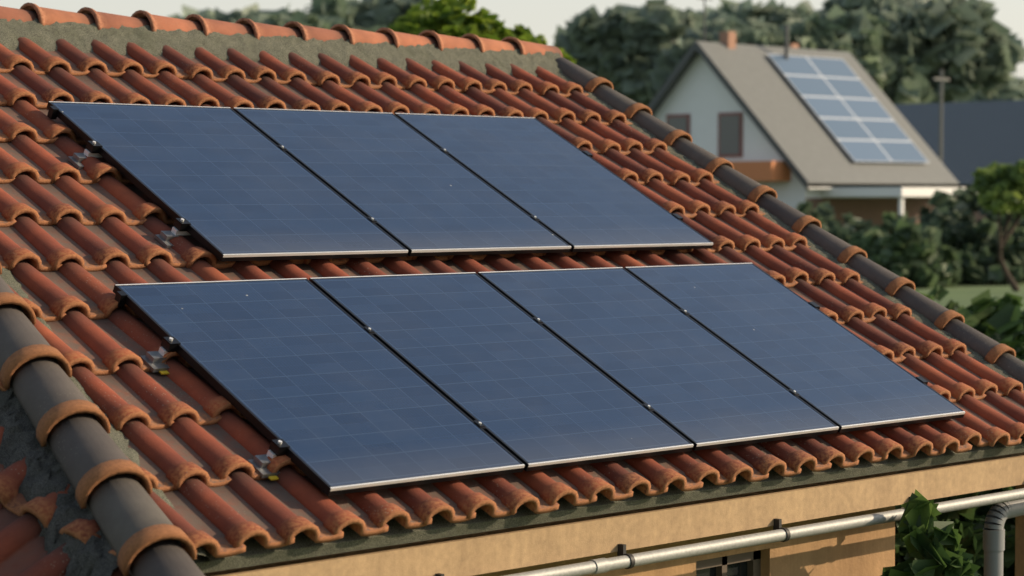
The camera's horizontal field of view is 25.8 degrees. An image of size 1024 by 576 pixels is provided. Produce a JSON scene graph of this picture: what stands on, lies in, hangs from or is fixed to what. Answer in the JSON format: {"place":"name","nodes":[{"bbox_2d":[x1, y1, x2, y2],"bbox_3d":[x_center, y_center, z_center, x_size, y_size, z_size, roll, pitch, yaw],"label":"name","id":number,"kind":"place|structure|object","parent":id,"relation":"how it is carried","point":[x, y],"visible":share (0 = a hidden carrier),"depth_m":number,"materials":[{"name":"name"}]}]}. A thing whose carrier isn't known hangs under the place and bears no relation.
{"place":"outdoors","nodes":[
{"label":"outdoors","id":0,"kind":"place"},
{"bbox_2d":[0,0,1023,77],"label":"sky","id":1,"kind":"structure","parent":0,"point":[542,17],"materials":[{"name":"white"}]},
{"bbox_2d":[915,280,1023,310],"bbox_3d":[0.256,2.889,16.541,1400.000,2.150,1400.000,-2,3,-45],"label":"ground","id":2,"kind":"structure","parent":0,"point":[964,294],"depth_m":58.72,"materials":[{"name":"green plant"}]},
{"bbox_2d":[173,14,214,19],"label":"tree","id":3,"kind":"object","parent":2,"relation":"on","point":[180,17],"depth_m":96.97,"materials":[{"name":"green plant"}]},
{"bbox_2d":[168,5,226,17],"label":"tree","id":4,"kind":"object","parent":2,"relation":"on","point":[186,10],"depth_m":145.43,"materials":[{"name":"green plant"}]},
{"bbox_2d":[202,2,272,22],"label":"tree","id":5,"kind":"object","parent":2,"relation":"on","point":[248,12],"visible":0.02,"depth_m":114.78,"materials":[{"name":"green plant"}]},
{"bbox_2d":[251,0,386,31],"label":"tree","id":6,"kind":"object","parent":2,"relation":"on","point":[326,14],"visible":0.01,"depth_m":102.99,"materials":[{"name":"green plant"}]},
{"bbox_2d":[347,0,433,28],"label":"tree","id":7,"kind":"object","parent":2,"relation":"on","point":[372,14],"visible":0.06,"depth_m":118.64,"materials":[{"name":"green plant"}]},
{"bbox_2d":[387,0,577,63],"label":"yellow green tree","id":8,"kind":"object","parent":2,"relation":"on","point":[448,17],"visible":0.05,"depth_m":33.81,"materials":[{"name":"green plant"}]},
{"bbox_2d":[193,436,1023,575],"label":"house walls","id":9,"kind":"structure","parent":2,"relation":"on","point":[524,538],"depth_m":10.85,"materials":[{"name":"beige paint"}]},
{"bbox_2d":[0,380,130,575],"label":"roof tiles","id":10,"kind":"object","parent":9,"relation":"on","point":[22,551],"visible":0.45,"depth_m":8.67,"materials":[{"name":"ceramic"}]},
{"bbox_2d":[0,263,204,575],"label":"tiles","id":11,"kind":"object","parent":10,"relation":"on","point":[139,529],"visible":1,"depth_m":8.85,"materials":[{"name":"brown ceramic"}]},
{"bbox_2d":[0,37,1023,557],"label":"roof tiles","id":12,"kind":"object","parent":9,"relation":"on","point":[76,245],"visible":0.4,"depth_m":11.48,"materials":[{"name":"ceramic"}]},
{"bbox_2d":[0,2,562,56],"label":"ridge tiles","id":13,"kind":"object","parent":12,"relation":"on","point":[28,11],"visible":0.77,"depth_m":14.40,"materials":[{"name":"ceramic"}]},
{"bbox_2d":[47,106,927,479],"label":"solar panel clamps","id":14,"kind":"object","parent":12,"relation":"on","point":[153,360],"visible":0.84,"depth_m":10.19,"materials":[{"name":"silver metal"}]},
{"bbox_2d":[47,101,408,261],"bbox_3d":[-1.521,-0.583,11.915,1.220,0.827,1.543,-2,3,-45],"label":"solar panel","id":15,"kind":"object","parent":14,"relation":"on","point":[229,184],"visible":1,"depth_m":11.83,"materials":[{"name":"blue glass"}]},
{"bbox_2d":[113,278,524,495],"bbox_3d":[-0.885,0.403,10.126,1.130,0.827,1.543,-2,3,-45],"label":"solar panel","id":16,"kind":"object","parent":14,"relation":"on","point":[335,397],"visible":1,"depth_m":10.04,"materials":[{"name":"blue glass"}]},
{"bbox_2d":[233,108,570,256],"bbox_3d":[-0.638,-0.620,12.788,1.220,0.827,1.543,-2,3,-45],"label":"solar panel","id":17,"kind":"object","parent":14,"relation":"on","point":[407,187],"visible":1,"depth_m":12.72,"materials":[{"name":"blue glass"}]},
{"bbox_2d":[309,272,693,470],"bbox_3d":[-0.066,0.369,10.935,1.130,0.827,1.543,-2,3,-45],"label":"solar panel","id":18,"kind":"object","parent":14,"relation":"on","point":[529,392],"visible":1,"depth_m":10.86,"materials":[{"name":"blue glass"}]},
{"bbox_2d":[394,113,713,251],"bbox_3d":[0.245,-0.657,13.661,1.220,0.827,1.543,-2,3,-45],"label":"solar panel","id":19,"kind":"object","parent":14,"relation":"on","point":[575,198],"visible":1,"depth_m":13.59,"materials":[{"name":"blue glass"}]},
{"bbox_2d":[478,267,838,450],"bbox_3d":[0.753,0.335,11.745,1.130,0.827,1.543,-2,3,-45],"label":"solar panel","id":20,"kind":"object","parent":14,"relation":"on","point":[695,383],"visible":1,"depth_m":11.68,"materials":[{"name":"blue glass"}]},
{"bbox_2d":[624,263,964,432],"bbox_3d":[1.571,0.300,12.555,1.130,0.827,1.543,-2,3,-45],"label":"solar panel","id":21,"kind":"object","parent":14,"relation":"on","point":[842,378],"visible":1,"depth_m":12.49,"materials":[{"name":"blue glass"}]},
{"bbox_2d":[0,18,1023,575],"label":"mortar beds","id":22,"kind":"object","parent":12,"relation":"on","point":[44,478],"visible":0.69,"depth_m":13.49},
{"bbox_2d":[555,57,1023,382],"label":"verge tiles","id":23,"kind":"object","parent":22,"relation":"on","point":[953,324],"visible":0.98,"depth_m":14.64,"materials":[{"name":"brown ceramic"}]},
{"bbox_2d":[435,488,1023,575],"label":"eave pipes","id":24,"kind":"object","parent":9,"relation":"attached to","point":[1006,506],"visible":0.82,"depth_m":11.28,"materials":[{"name":"metal"}]},
{"bbox_2d":[553,0,710,105],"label":"tree","id":25,"kind":"object","parent":2,"relation":"on","point":[618,46],"visible":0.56,"depth_m":114.59,"materials":[{"name":"green plant"}]},
{"bbox_2d":[697,4,721,18],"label":"tree","id":26,"kind":"object","parent":2,"relation":"on","point":[709,11],"depth_m":132.60,"materials":[{"name":"green plant"}]},
{"bbox_2d":[644,12,799,100],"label":"tree","id":27,"kind":"object","parent":2,"relation":"on","point":[758,32],"visible":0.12,"depth_m":109.00,"materials":[{"name":"green plant"}]},
{"bbox_2d":[709,0,821,29],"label":"tree","id":28,"kind":"object","parent":2,"relation":"on","point":[773,11],"visible":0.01,"depth_m":124.35,"materials":[{"name":"green plant"}]},
{"bbox_2d":[647,0,977,225],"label":"neighbour house","id":29,"kind":"structure","parent":2,"relation":"on","point":[793,125],"depth_m":75.49,"materials":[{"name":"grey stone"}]},
{"bbox_2d":[796,199,872,243],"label":"bush","id":30,"kind":"object","parent":2,"relation":"on","point":[823,214],"visible":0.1,"depth_m":64.97,"materials":[{"name":"green plant"}]},
{"bbox_2d":[778,4,936,103],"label":"tree","id":31,"kind":"object","parent":2,"relation":"on","point":[862,37],"visible":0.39,"depth_m":109.93,"materials":[{"name":"green plant"}]},
{"bbox_2d":[818,0,922,19],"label":"tree","id":32,"kind":"object","parent":2,"relation":"on","point":[847,6],"visible":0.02,"depth_m":127.00,"materials":[{"name":"green plant"}]},
{"bbox_2d":[848,211,962,288],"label":"bush","id":33,"kind":"object","parent":2,"relation":"on","point":[901,245],"visible":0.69,"depth_m":61.15,"materials":[{"name":"green plant"}]},
{"bbox_2d":[880,489,980,575],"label":"bush","id":34,"kind":"object","parent":2,"relation":"on","point":[930,540],"visible":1,"depth_m":11.63,"materials":[{"name":"green plant"}]},
{"bbox_2d":[933,70,949,162],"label":"utility pole","id":35,"kind":"object","parent":2,"relation":"on","point":[941,79],"visible":0.55,"depth_m":84.24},
{"bbox_2d":[867,0,1023,102],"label":"tree","id":36,"kind":"object","parent":2,"relation":"on","point":[969,48],"visible":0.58,"depth_m":111.84,"materials":[{"name":"green plant"}]},
{"bbox_2d":[895,489,1012,575],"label":"garden bush","id":37,"kind":"object","parent":2,"relation":"on","point":[962,526],"visible":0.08,"depth_m":14.62,"materials":[{"name":"green plant"}]},
{"bbox_2d":[895,486,1015,575],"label":"garden bush","id":38,"kind":"object","parent":2,"relation":"on","point":[971,542],"visible":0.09,"depth_m":14.83,"materials":[{"name":"green plant"}]},
{"bbox_2d":[893,100,1023,222],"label":"building","id":39,"kind":"structure","parent":2,"relation":"on","point":[980,134],"depth_m":93.03,"materials":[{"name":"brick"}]},
{"bbox_2d":[913,186,1023,284],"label":"bush","id":40,"kind":"object","parent":2,"relation":"on","point":[953,220],"visible":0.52,"depth_m":63.55,"materials":[{"name":"green plant"}]},
{"bbox_2d":[916,290,1021,352],"bbox_3d":[4.637,1.809,26.697,4.797,3.636,4.685,-2,3,-45],"label":"bush","id":41,"kind":"object","parent":2,"relation":"on","point":[1009,341],"visible":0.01,"depth_m":26.39,"materials":[{"name":"green plant"}]},
{"bbox_2d":[928,285,1023,343],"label":"bush","id":42,"kind":"object","parent":2,"relation":"on","point":[939,292],"depth_m":29.38,"materials":[{"name":"green plant"}]},
{"bbox_2d":[966,289,1023,359],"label":"bush","id":43,"kind":"object","parent":2,"relation":"on","point":[1006,320],"visible":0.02,"depth_m":26.54,"materials":[{"name":"green plant"}]},
{"bbox_2d":[967,75,1023,101],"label":"tree","id":44,"kind":"object","parent":2,"relation":"on","point":[1017,86],"visible":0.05,"depth_m":158.29,"materials":[{"name":"green plant"}]},
{"bbox_2d":[971,159,1023,291],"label":"garden tree","id":45,"kind":"object","parent":2,"relation":"on","point":[999,188],"visible":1,"depth_m":57.97,"materials":[{"name":"green plant"}]},
{"bbox_2d":[980,486,1015,572],"bbox_3d":[3.160,2.170,16.807,3.799,3.586,3.783,-2,3,-45],"label":"garden bush","id":46,"kind":"object","parent":2,"relation":"on","point":[1004,567],"depth_m":15.67,"materials":[{"name":"green plant"}]},
{"bbox_2d":[997,220,1023,238],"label":"neighbour bush","id":47,"kind":"object","parent":2,"relation":"on","point":[1021,224],"visible":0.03,"depth_m":68.58,"materials":[{"name":"green plant"}]},
{"bbox_2d":[1003,91,1023,100],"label":"tree","id":48,"kind":"object","parent":2,"relation":"on","point":[1019,95],"visible":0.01,"depth_m":122.20,"materials":[{"name":"green plant"}]},
{"bbox_2d":[1007,330,1023,569],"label":"garden bush","id":49,"kind":"object","parent":2,"relation":"on","point":[1022,338],"depth_m":17.46,"materials":[{"name":"green plant"}]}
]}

